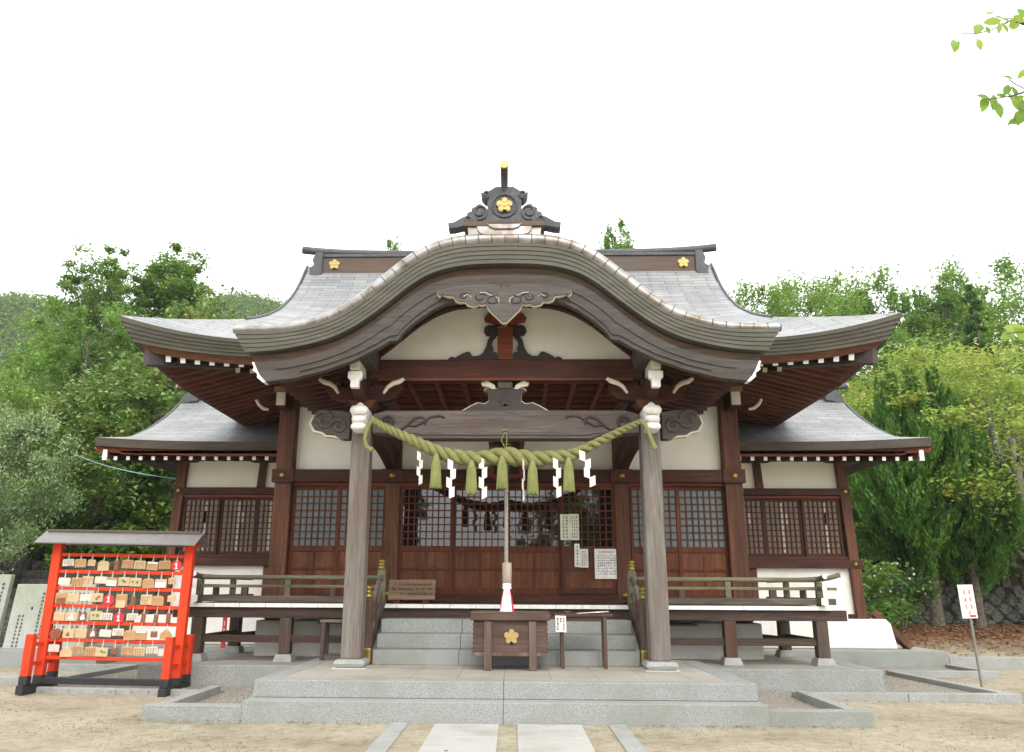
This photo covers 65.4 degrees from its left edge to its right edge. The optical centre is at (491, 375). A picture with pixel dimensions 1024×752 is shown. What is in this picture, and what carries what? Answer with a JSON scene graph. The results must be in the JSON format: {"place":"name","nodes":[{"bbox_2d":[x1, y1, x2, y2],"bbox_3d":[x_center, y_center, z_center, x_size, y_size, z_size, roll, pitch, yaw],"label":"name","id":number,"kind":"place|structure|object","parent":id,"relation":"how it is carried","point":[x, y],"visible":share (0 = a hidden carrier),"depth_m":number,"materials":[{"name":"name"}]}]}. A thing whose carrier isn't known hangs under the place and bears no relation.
{"place":"outdoors","nodes":[
{"label":"outdoors","id":0,"kind":"place"},
{"bbox_2d":[0,306,69,393],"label":"hill","id":1,"kind":"structure","parent":0,"point":[11,338],"depth_m":215.65,"materials":[{"name":"green plant"}]},
{"bbox_2d":[0,290,124,386],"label":"hill woods","id":2,"kind":"object","parent":1,"relation":"on","point":[12,301],"visible":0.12,"depth_m":222.40,"materials":[{"name":"green plant"}]},
{"bbox_2d":[387,724,625,751],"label":"path","id":3,"kind":"structure","parent":0,"point":[411,737],"depth_m":8.75,"materials":[{"name":"beige stone"}]},
{"bbox_2d":[365,722,408,751],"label":"path kerb","id":4,"kind":"structure","parent":3,"relation":"on","point":[385,740],"depth_m":8.70,"materials":[{"name":"stone"}]},
{"bbox_2d":[418,723,498,751],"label":"path pavers","id":5,"kind":"object","parent":3,"relation":"on","point":[464,737],"visible":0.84,"depth_m":8.67,"materials":[{"name":"stone"}]},
{"bbox_2d":[517,724,594,751],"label":"path pavers","id":6,"kind":"object","parent":3,"relation":"on","point":[550,738],"visible":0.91,"depth_m":8.68,"materials":[{"name":"stone"}]},
{"bbox_2d":[608,724,647,751],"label":"path kerb","id":7,"kind":"structure","parent":3,"relation":"on","point":[628,740],"depth_m":8.72,"materials":[{"name":"stone"}]},
{"bbox_2d":[499,464,514,611],"bbox_3d":[0.239,2.425,12.135,0.258,2.417,0.259,0,-15,2],"label":"bell rope","id":8,"kind":"object","parent":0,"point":[506,603],"visible":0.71,"depth_m":11.94,"materials":[{"name":"white fabric"}]},
{"bbox_2d":[0,479,1023,751],"bbox_3d":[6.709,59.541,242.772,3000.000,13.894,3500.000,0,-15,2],"label":"ground","id":9,"kind":"structure","parent":0,"point":[890,731],"depth_m":9.36,"materials":[{"name":"beige sand"}]},
{"bbox_2d":[0,574,14,634],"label":"stone tablet","id":10,"kind":"object","parent":9,"relation":"on","point":[6,582],"visible":0.94,"depth_m":17.27,"materials":[{"name":"grey stone"}]},
{"bbox_2d":[0,676,32,684],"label":"kerb stone","id":11,"kind":"object","parent":9,"relation":"on","point":[10,680],"visible":0.18,"depth_m":13.50,"materials":[{"name":"stone"}]},
{"bbox_2d":[0,533,48,578],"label":"stone wall","id":12,"kind":"structure","parent":9,"relation":"on","point":[22,564],"depth_m":22.54,"materials":[{"name":"grey stone"}]},
{"bbox_2d":[0,362,80,510],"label":"tree","id":13,"kind":"object","parent":9,"relation":"on","point":[26,392],"visible":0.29,"depth_m":29.48,"materials":[{"name":"green plant"}]},
{"bbox_2d":[0,388,89,573],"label":"tree","id":14,"kind":"object","parent":9,"relation":"on","point":[15,433],"visible":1,"depth_m":21.17,"materials":[{"name":"green plant"}]},
{"bbox_2d":[0,317,93,459],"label":"tree","id":15,"kind":"object","parent":9,"relation":"on","point":[29,344],"visible":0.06,"depth_m":36.74,"materials":[{"name":"green plant"}]},
{"bbox_2d":[0,584,115,666],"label":"stone tablet","id":16,"kind":"object","parent":9,"relation":"on","point":[26,615],"visible":0.39,"depth_m":16.93,"materials":[{"name":"white"}]},
{"bbox_2d":[2,473,115,557],"bbox_3d":[-13.791,4.795,25.412,3.323,3.777,3.378,2,-15,-6],"label":"tree","id":17,"kind":"object","parent":9,"relation":"on","point":[83,507],"visible":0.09,"depth_m":25.36,"materials":[{"name":"green plant"}]},
{"bbox_2d":[11,525,113,569],"bbox_3d":[-12.885,5.646,23.713,2.931,2.281,3.365,-3,-15,13],"label":"shrub","id":18,"kind":"object","parent":9,"relation":"on","point":[48,547],"visible":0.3,"depth_m":23.19,"materials":[{"name":"green plant"}]},
{"bbox_2d":[0,562,162,646],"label":"stone steps","id":19,"kind":"structure","parent":9,"relation":"on","point":[37,573],"depth_m":21.71,"materials":[{"name":"grey stone"}]},
{"bbox_2d":[0,292,169,517],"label":"tree","id":20,"kind":"object","parent":9,"relation":"on","point":[49,361],"visible":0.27,"depth_m":33.53,"materials":[{"name":"green plant"}]},
{"bbox_2d":[32,663,138,671],"bbox_3d":[-8.042,5.790,15.764,2.116,0.170,0.150,-1,-15,4],"label":"kerb stone","id":21,"kind":"object","parent":9,"relation":"on","point":[67,667],"visible":0.3,"depth_m":15.70,"materials":[{"name":"stone"}]},
{"bbox_2d":[0,363,175,559],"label":"tree","id":22,"kind":"object","parent":9,"relation":"on","point":[99,402],"visible":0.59,"depth_m":25.02,"materials":[{"name":"green plant"}]},
{"bbox_2d":[60,665,133,677],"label":"kerb stone","id":23,"kind":"object","parent":9,"relation":"on","point":[93,673],"visible":0.5,"depth_m":14.57,"materials":[{"name":"stone"}]},
{"bbox_2d":[39,239,161,521],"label":"tree","id":24,"kind":"object","parent":9,"relation":"on","point":[110,277],"visible":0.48,"depth_m":41.99,"materials":[{"name":"green plant"}]},
{"bbox_2d":[18,346,186,553],"bbox_3d":[-12.045,2.852,27.742,7.445,8.591,7.233,9,-17,-29],"label":"tree","id":25,"kind":"object","parent":9,"relation":"on","point":[148,395],"visible":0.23,"depth_m":26.06,"materials":[{"name":"green plant"}]},
{"bbox_2d":[15,529,209,696],"bbox_3d":[-6.082,3.772,12.863,2.639,2.513,0.982,1,-15,2],"label":"votive rack","id":26,"kind":"object","parent":9,"relation":"on","point":[176,659],"visible":0.95,"depth_m":12.85,"materials":[{"name":"paint"}]},
{"bbox_2d":[55,587,67,604],"bbox_3d":[-6.961,3.558,12.902,0.189,0.273,0.022,-2,-13,0],"label":"votive plaque","id":27,"kind":"object","parent":26,"relation":"attached to","point":[61,598],"visible":1,"depth_m":12.89,"materials":[{"name":"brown wood"}]},
{"bbox_2d":[64,607,77,620],"bbox_3d":[-6.752,3.812,12.824,0.189,0.248,0.018,2,-16,-2],"label":"votive plaque","id":28,"kind":"object","parent":26,"relation":"attached to","point":[71,616],"visible":1,"depth_m":12.81,"materials":[{"name":"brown wood"}]},
{"bbox_2d":[66,587,79,601],"bbox_3d":[-6.764,3.538,12.902,0.189,0.228,0.018,1,-17,-3],"label":"votive plaque","id":29,"kind":"object","parent":26,"relation":"attached to","point":[73,597],"visible":1,"depth_m":12.89,"materials":[{"name":"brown wood"}]},
{"bbox_2d":[95,640,108,656],"bbox_3d":[-6.186,4.328,12.671,0.189,0.253,0.018,4,-17,-2],"label":"votive plaque","id":30,"kind":"object","parent":26,"relation":"attached to","point":[102,651],"visible":1,"depth_m":12.65,"materials":[{"name":"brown wood"}]},
{"bbox_2d":[115,590,127,607],"bbox_3d":[-5.968,3.582,12.862,0.189,0.304,0.023,0,-14,4],"label":"votive plaque","id":31,"kind":"object","parent":26,"relation":"attached to","point":[121,600],"visible":1,"depth_m":12.84,"materials":[{"name":"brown wood"}]},
{"bbox_2d":[123,623,135,639],"bbox_3d":[-5.771,4.082,12.723,0.189,0.265,0.018,-1,-14,-1],"label":"votive plaque","id":32,"kind":"object","parent":26,"relation":"attached to","point":[129,634],"visible":1,"depth_m":12.71,"materials":[{"name":"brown wood"}]},
{"bbox_2d":[140,589,152,604],"bbox_3d":[-5.562,3.562,12.859,0.193,0.253,0.018,-2,-17,8],"label":"votive plaque","id":33,"kind":"object","parent":26,"relation":"attached to","point":[146,599],"visible":1,"depth_m":12.84,"materials":[{"name":"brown wood"}]},
{"bbox_2d":[151,591,163,605],"bbox_3d":[-5.374,3.568,12.849,0.189,0.262,0.018,2,-13,-5],"label":"votive plaque","id":34,"kind":"object","parent":26,"relation":"attached to","point":[157,600],"visible":1,"depth_m":12.83,"materials":[{"name":"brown wood"}]},
{"bbox_2d":[60,265,170,491],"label":"tree","id":35,"kind":"object","parent":9,"relation":"on","point":[123,296],"visible":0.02,"depth_m":45.73,"materials":[{"name":"green plant"}]},
{"bbox_2d":[66,492,165,559],"bbox_3d":[-12.989,5.503,26.329,4.474,3.153,3.946,-9,-17,30],"label":"shrub","id":36,"kind":"object","parent":9,"relation":"on","point":[100,558],"visible":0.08,"depth_m":25.53,"materials":[{"name":"green plant"}]},
{"bbox_2d":[13,686,223,695],"bbox_3d":[-5.806,4.920,12.386,3.383,0.125,0.130,-1,-15,6],"label":"kerb stone","id":37,"kind":"object","parent":9,"relation":"on","point":[102,691],"visible":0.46,"depth_m":12.36,"materials":[{"name":"stone"}]},
{"bbox_2d":[72,328,178,484],"bbox_3d":[-15.750,2.468,35.969,5.947,10.354,6.156,0,-15,2],"label":"tree","id":38,"kind":"object","parent":9,"relation":"on","point":[104,364],"visible":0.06,"depth_m":34.69,"materials":[{"name":"green plant"}]},
{"bbox_2d":[95,526,168,561],"bbox_3d":[-10.453,5.762,24.361,3.505,2.376,3.054,4,-16,-15],"label":"shrub","id":39,"kind":"object","parent":9,"relation":"on","point":[145,550],"visible":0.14,"depth_m":23.81,"materials":[{"name":"green plant"}]},
{"bbox_2d":[98,491,172,561],"bbox_3d":[-10.241,5.452,26.060,4.794,3.379,4.228,9,-17,-28],"label":"shrub","id":40,"kind":"object","parent":9,"relation":"on","point":[131,527],"visible":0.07,"depth_m":25.70,"materials":[{"name":"green plant"}]},
{"bbox_2d":[86,643,253,657],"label":"stone platform","id":41,"kind":"structure","parent":9,"relation":"on","point":[207,647],"depth_m":17.49,"materials":[{"name":"stone"}]},
{"bbox_2d":[95,160,931,671],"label":"shrine hall","id":42,"kind":"structure","parent":41,"relation":"on","point":[719,520],"depth_m":15.04,"materials":[{"name":"brown wood"}]},
{"bbox_2d":[288,486,338,593],"bbox_3d":[-3.473,3.199,15.625,0.940,2.070,0.050,0,-15,2],"label":"sliding door","id":43,"kind":"structure","parent":42,"relation":"in","point":[312,548],"depth_m":15.65,"materials":[{"name":"brown wood"}]},
{"bbox_2d":[334,486,385,593],"bbox_3d":[-2.549,3.183,15.546,0.950,2.070,0.050,0,-15,2],"label":"sliding door","id":44,"kind":"structure","parent":42,"relation":"in","point":[377,503],"depth_m":15.58,"materials":[{"name":"brown wood"}]},
{"bbox_2d":[388,580,435,603],"bbox_3d":[-1.437,3.920,14.494,0.850,0.418,0.260,0,-15,2],"label":"notice board","id":45,"kind":"object","parent":42,"relation":"on","point":[399,591],"visible":1,"depth_m":14.44,"materials":[{"name":"brown wood"}]},
{"bbox_2d":[398,486,453,594],"bbox_3d":[-1.270,3.180,15.511,1.050,2.070,0.050,0,-15,2],"label":"sliding door","id":46,"kind":"structure","parent":42,"relation":"in","point":[425,552],"depth_m":15.52,"materials":[{"name":"brown wood"}]},
{"bbox_2d":[452,486,504,594],"bbox_3d":[-0.219,3.192,15.535,1.050,2.070,0.050,0,-15,2],"label":"sliding door","id":47,"kind":"structure","parent":42,"relation":"in","point":[478,523],"depth_m":15.52,"materials":[{"name":"brown wood"}]},
{"bbox_2d":[363,416,657,500],"bbox_3d":[0.281,1.281,12.242,4.544,1.335,0.513,0,-15,2],"label":"straw rope","id":48,"kind":"object","parent":42,"relation":"hanging from","point":[502,458],"visible":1,"depth_m":12.10,"materials":[{"name":"green"}]},
{"bbox_2d":[508,486,561,594],"bbox_3d":[0.831,3.190,15.506,1.050,2.070,0.050,0,-15,2],"label":"sliding door","id":49,"kind":"structure","parent":42,"relation":"in","point":[534,540],"depth_m":15.50,"materials":[{"name":"brown wood"}]},
{"bbox_2d":[560,514,569,539],"bbox_3d":[1.434,2.933,15.464,0.180,0.494,0.012,0,-15,2],"label":"paper notice","id":50,"kind":"object","parent":42,"relation":"attached to","point":[564,527],"visible":1,"depth_m":15.46,"materials":[{"name":"white paper"}]},
{"bbox_2d":[570,514,578,539],"bbox_3d":[1.615,2.929,15.457,0.178,0.499,0.012,0,-15,2],"label":"paper notice","id":51,"kind":"object","parent":42,"relation":"attached to","point":[574,526],"visible":1,"depth_m":15.46,"materials":[{"name":"beige paper"}]},
{"bbox_2d":[574,544,579,566],"bbox_3d":[1.650,3.442,15.286,0.101,0.437,0.012,0,-15,2],"label":"paper notice","id":52,"kind":"object","parent":42,"relation":"attached to","point":[577,554],"visible":1,"depth_m":15.29,"materials":[{"name":"white paper"}]},
{"bbox_2d":[580,549,587,567],"bbox_3d":[1.778,3.494,15.274,0.167,0.347,0.012,0,-15,2],"label":"paper notice","id":53,"kind":"object","parent":42,"relation":"attached to","point":[583,558],"visible":1,"depth_m":15.27,"materials":[{"name":"white paper"}]},
{"bbox_2d":[560,486,616,594],"bbox_3d":[1.879,3.173,15.424,1.050,2.070,0.050,0,-15,2],"label":"sliding door","id":54,"kind":"structure","parent":42,"relation":"in","point":[594,505],"depth_m":15.46,"materials":[{"name":"brown wood"}]},
{"bbox_2d":[594,549,616,578],"bbox_3d":[2.208,3.593,15.235,0.452,0.559,0.012,0,-15,2],"label":"paper notice","id":55,"kind":"object","parent":42,"relation":"attached to","point":[605,564],"visible":1,"depth_m":15.23,"materials":[{"name":"white paper"}]},
{"bbox_2d":[629,486,682,595],"bbox_3d":[3.178,3.171,15.388,0.950,2.070,0.050,0,-15,2],"label":"sliding door","id":56,"kind":"structure","parent":42,"relation":"in","point":[673,556],"depth_m":15.41,"materials":[{"name":"brown wood"}]},
{"bbox_2d":[678,487,728,595],"bbox_3d":[4.104,3.183,15.415,0.940,2.070,0.050,0,-15,2],"label":"sliding door","id":57,"kind":"structure","parent":42,"relation":"in","point":[704,550],"depth_m":15.43,"materials":[{"name":"brown wood"}]},
{"bbox_2d":[130,242,216,395],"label":"tree","id":58,"kind":"object","parent":9,"relation":"on","point":[173,270],"visible":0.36,"depth_m":44.40,"materials":[{"name":"green plant"}]},
{"bbox_2d":[115,276,247,486],"bbox_3d":[-14.199,1.550,37.919,8.368,12.674,8.130,2,-15,-7],"label":"tree","id":59,"kind":"object","parent":9,"relation":"on","point":[180,312],"visible":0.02,"depth_m":38.40,"materials":[{"name":"green plant"}]},
{"bbox_2d":[158,686,220,702],"bbox_3d":[-4.224,4.551,11.123,0.170,0.200,2.104,0,-15,1],"label":"kerb stone","id":60,"kind":"object","parent":9,"relation":"on","point":[200,694],"visible":0.31,"depth_m":11.26,"materials":[{"name":"stone"}]},
{"bbox_2d":[141,702,242,722],"bbox_3d":[-3.704,4.230,9.970,1.274,0.230,0.220,0,-15,2],"label":"kerb stone","id":61,"kind":"object","parent":9,"relation":"on","point":[195,712],"visible":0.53,"depth_m":9.87,"materials":[{"name":"stone"}]},
{"bbox_2d":[386,235,402,249],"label":"tree","id":62,"kind":"object","parent":9,"relation":"on","point":[389,242],"visible":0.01,"depth_m":49.67,"materials":[{"name":"green plant"}]},
{"bbox_2d":[241,658,769,726],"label":"stone platform","id":63,"kind":"structure","parent":9,"relation":"on","point":[694,693],"depth_m":10.02,"materials":[{"name":"stone"}]},
{"bbox_2d":[319,619,341,659],"bbox_3d":[-2.497,4.366,13.193,0.640,0.634,0.360,0,-15,2],"label":"wooden stand","id":64,"kind":"object","parent":63,"relation":"on","point":[324,640],"visible":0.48,"depth_m":13.09,"materials":[{"name":"grey wood"}]},
{"bbox_2d":[372,618,639,666],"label":"stone stairs","id":65,"kind":"structure","parent":63,"relation":"on","point":[424,641],"depth_m":12.67,"materials":[{"name":"stone"}]},
{"bbox_2d":[471,610,549,670],"bbox_3d":[0.287,3.932,11.874,1.160,0.819,0.680,0,-15,2],"label":"offering box","id":66,"kind":"object","parent":63,"relation":"on","point":[503,633],"visible":0.99,"depth_m":11.61,"materials":[{"name":"brown wood"}]},
{"bbox_2d":[553,613,612,668],"bbox_3d":[1.393,4.008,12.066,0.880,0.784,0.350,0,-15,2],"label":"side table","id":67,"kind":"object","parent":63,"relation":"on","point":[599,617],"visible":1,"depth_m":11.99,"materials":[{"name":"brown wood"}]},
{"bbox_2d":[555,615,565,631],"bbox_3d":[1.046,3.720,11.955,0.165,0.240,0.011,0,-15,2],"label":"paper notice","id":68,"kind":"object","parent":67,"relation":"hanging from","point":[560,622],"visible":1,"depth_m":11.96,"materials":[{"name":"white paper"}]},
{"bbox_2d":[39,661,971,708],"bbox_3d":[0.256,5.272,13.571,18.400,0.060,7.650,0,-15,2],"label":"gravel bed","id":69,"kind":"object","parent":9,"relation":"on","point":[231,695],"visible":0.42,"depth_m":12.87,"materials":[{"name":"grey gravel"}]},
{"bbox_2d":[137,648,884,691],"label":"stone platform","id":70,"kind":"structure","parent":9,"relation":"on","point":[771,671],"depth_m":13.04,"materials":[{"name":"stone"}]},
{"bbox_2d":[0,687,1023,751],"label":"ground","id":71,"kind":"structure","parent":9,"relation":"on","point":[212,748],"depth_m":9.06,"materials":[{"name":"beige sand"}]},
{"bbox_2d":[82,509,1019,578],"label":"undergrowth","id":72,"kind":"object","parent":9,"relation":"on","point":[1017,574],"depth_m":26.76,"materials":[{"name":"green plant"}]},
{"bbox_2d":[599,216,636,248],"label":"tree","id":73,"kind":"object","parent":9,"relation":"on","point":[613,239],"visible":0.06,"depth_m":49.44,"materials":[{"name":"green plant"}]},
{"bbox_2d":[721,263,867,398],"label":"tree","id":74,"kind":"object","parent":9,"relation":"on","point":[776,298],"visible":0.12,"depth_m":46.38,"materials":[{"name":"green plant"}]},
{"bbox_2d":[752,264,890,377],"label":"tree","id":75,"kind":"object","parent":9,"relation":"on","point":[860,290],"visible":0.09,"depth_m":48.80,"materials":[{"name":"green plant"}]},
{"bbox_2d":[769,708,874,728],"bbox_3d":[4.007,4.213,9.757,1.274,0.230,0.220,0,-15,2],"label":"kerb stone","id":76,"kind":"object","parent":9,"relation":"on","point":[828,718],"visible":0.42,"depth_m":9.66,"materials":[{"name":"stone"}]},
{"bbox_2d":[795,691,855,708],"bbox_3d":[4.592,4.533,10.879,0.170,0.200,2.104,0,-15,2],"label":"kerb stone","id":77,"kind":"object","parent":9,"relation":"on","point":[816,700],"visible":0.31,"depth_m":11.05,"materials":[{"name":"stone"}]},
{"bbox_2d":[781,288,911,418],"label":"tree","id":78,"kind":"object","parent":9,"relation":"on","point":[847,310],"visible":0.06,"depth_m":42.23,"materials":[{"name":"green plant"}]},
{"bbox_2d":[763,644,949,667],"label":"stone platform","id":79,"kind":"structure","parent":9,"relation":"on","point":[899,656],"depth_m":17.00,"materials":[{"name":"stone"}]},
{"bbox_2d":[845,401,875,524],"bbox_3d":[12.807,3.901,28.979,3.337,6.459,3.469,10,-18,-33],"label":"tree","id":80,"kind":"object","parent":9,"relation":"on","point":[854,513],"visible":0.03,"depth_m":28.42,"materials":[{"name":"green plant"}]},
{"bbox_2d":[820,259,934,380],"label":"tree","id":81,"kind":"object","parent":9,"relation":"on","point":[892,298],"visible":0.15,"depth_m":45.33,"materials":[{"name":"green plant"}]},
{"bbox_2d":[854,516,903,570],"bbox_3d":[13.467,5.953,27.433,3.176,2.472,3.645,-3,-15,11],"label":"shrub","id":82,"kind":"object","parent":9,"relation":"on","point":[862,550],"visible":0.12,"depth_m":27.22,"materials":[{"name":"green plant"}]},
{"bbox_2d":[861,558,927,628],"bbox_3d":[10.218,6.555,22.799,3.835,2.703,3.382,-8,-17,29],"label":"shrub","id":83,"kind":"object","parent":9,"relation":"on","point":[892,607],"visible":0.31,"depth_m":22.23,"materials":[{"name":"green plant"}]},
{"bbox_2d":[862,561,944,628],"bbox_3d":[11.997,6.545,23.222,2.378,2.272,2.190,4,-16,-15],"label":"shrub","id":84,"kind":"object","parent":9,"relation":"on","point":[917,588],"visible":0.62,"depth_m":22.96,"materials":[{"name":"green plant"}]},
{"bbox_2d":[791,692,1022,703],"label":"kerb stone","id":85,"kind":"object","parent":9,"relation":"on","point":[1002,698],"visible":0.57,"depth_m":11.90,"materials":[{"name":"stone"}]},
{"bbox_2d":[836,322,978,427],"bbox_3d":[19.652,2.542,37.385,6.750,10.761,7.018,6,-16,-19],"label":"tree","id":86,"kind":"object","parent":9,"relation":"on","point":[897,340],"visible":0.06,"depth_m":37.90,"materials":[{"name":"green plant"}]},
{"bbox_2d":[837,363,999,513],"bbox_3d":[15.718,3.431,32.229,8.266,7.984,8.306,14,-20,-41],"label":"tree","id":87,"kind":"object","parent":9,"relation":"on","point":[858,386],"visible":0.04,"depth_m":32.64,"materials":[{"name":"green plant"}]},
{"bbox_2d":[848,361,1007,626],"bbox_3d":[13.384,3.604,24.909,4.769,8.787,4.581,4,-15,-12],"label":"tree","id":88,"kind":"object","parent":9,"relation":"on","point":[914,509],"visible":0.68,"depth_m":24.01,"materials":[{"name":"green plant"}]},
{"bbox_2d":[843,348,1023,506],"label":"tree","id":89,"kind":"object","parent":9,"relation":"on","point":[859,402],"visible":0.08,"depth_m":28.52,"materials":[{"name":"green plant"}]},
{"bbox_2d":[847,331,1023,589],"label":"tree","id":90,"kind":"object","parent":9,"relation":"on","point":[1013,456],"visible":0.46,"depth_m":24.31,"materials":[{"name":"green plant"}]},
{"bbox_2d":[885,670,999,678],"bbox_3d":[8.665,5.755,15.302,2.116,0.170,0.150,0,-15,-1],"label":"kerb stone","id":91,"kind":"object","parent":9,"relation":"on","point":[958,674],"visible":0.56,"depth_m":15.24,"materials":[{"name":"stone"}]},
{"bbox_2d":[865,575,1023,623],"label":"retaining wall","id":92,"kind":"structure","parent":9,"relation":"on","point":[1003,601],"depth_m":25.10,"materials":[{"name":"stone"}]},
{"bbox_2d":[889,671,1008,692],"bbox_3d":[7.731,5.301,13.629,0.170,0.170,3.229,1,-15,-1],"label":"kerb stone","id":93,"kind":"object","parent":9,"relation":"on","point":[950,684],"visible":0.51,"depth_m":13.50,"materials":[{"name":"stone"}]},
{"bbox_2d":[896,267,1004,381],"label":"tree","id":94,"kind":"object","parent":9,"relation":"on","point":[918,320],"visible":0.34,"depth_m":42.35,"materials":[{"name":"green plant"}]},
{"bbox_2d":[893,623,1023,656],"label":"fallen leaves","id":95,"kind":"object","parent":9,"relation":"on","point":[919,625],"visible":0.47,"depth_m":22.47,"materials":[{"name":"brown plant"}]},
{"bbox_2d":[894,251,1023,400],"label":"tree","id":96,"kind":"object","parent":9,"relation":"on","point":[1005,266],"visible":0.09,"depth_m":48.89,"materials":[{"name":"green plant"}]},
{"bbox_2d":[904,391,1023,627],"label":"tree","id":97,"kind":"object","parent":9,"relation":"on","point":[988,562],"visible":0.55,"depth_m":23.44,"materials":[{"name":"green plant"}]},
{"bbox_2d":[905,266,1023,406],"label":"tree","id":98,"kind":"object","parent":9,"relation":"on","point":[995,325],"visible":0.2,"depth_m":39.66,"materials":[{"name":"green plant"}]},
{"bbox_2d":[945,664,988,670],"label":"kerb stone","id":99,"kind":"object","parent":9,"relation":"on","point":[956,667],"visible":0.29,"depth_m":16.30,"materials":[{"name":"stone"}]},
{"bbox_2d":[957,585,983,687],"bbox_3d":[8.269,4.522,13.663,0.260,1.820,0.068,-2,-15,1],"label":"post sign","id":100,"kind":"object","parent":9,"relation":"on","point":[967,601],"visible":0.98,"depth_m":13.77,"materials":[{"name":"grey metal"}]},
{"bbox_2d":[949,656,1023,668],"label":"kerb stone","id":101,"kind":"object","parent":9,"relation":"on","point":[998,662],"visible":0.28,"depth_m":17.05,"materials":[{"name":"stone"}]},
{"bbox_2d":[950,9,1023,339],"bbox_3d":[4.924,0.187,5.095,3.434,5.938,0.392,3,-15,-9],"label":"cherry tree","id":102,"kind":"object","parent":9,"relation":"on","point":[1015,22],"visible":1,"depth_m":5.53,"materials":[{"name":"green plant"}]},
{"bbox_2d":[959,284,1023,454],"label":"tree","id":103,"kind":"object","parent":9,"relation":"on","point":[969,326],"visible":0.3,"depth_m":37.09,"materials":[{"name":"green plant"}]},
{"bbox_2d":[0,0,1023,377],"label":"sky","id":104,"kind":"structure","parent":0,"point":[778,135],"materials":[{"name":"white"}]},
{"bbox_2d":[138,700,1016,729],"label":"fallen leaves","id":105,"kind":"object","parent":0,"point":[208,721],"visible":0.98,"depth_m":9.67,"materials":[{"name":"brown plant"}]},
{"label":"hill","id":106,"kind":"structure","parent":0,"visible":0},
{"bbox_2d":[204,287,287,318],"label":"hill woods","id":107,"kind":"object","parent":106,"relation":"on","point":[250,301],"visible":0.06,"depth_m":266.42,"materials":[{"name":"green plant"}]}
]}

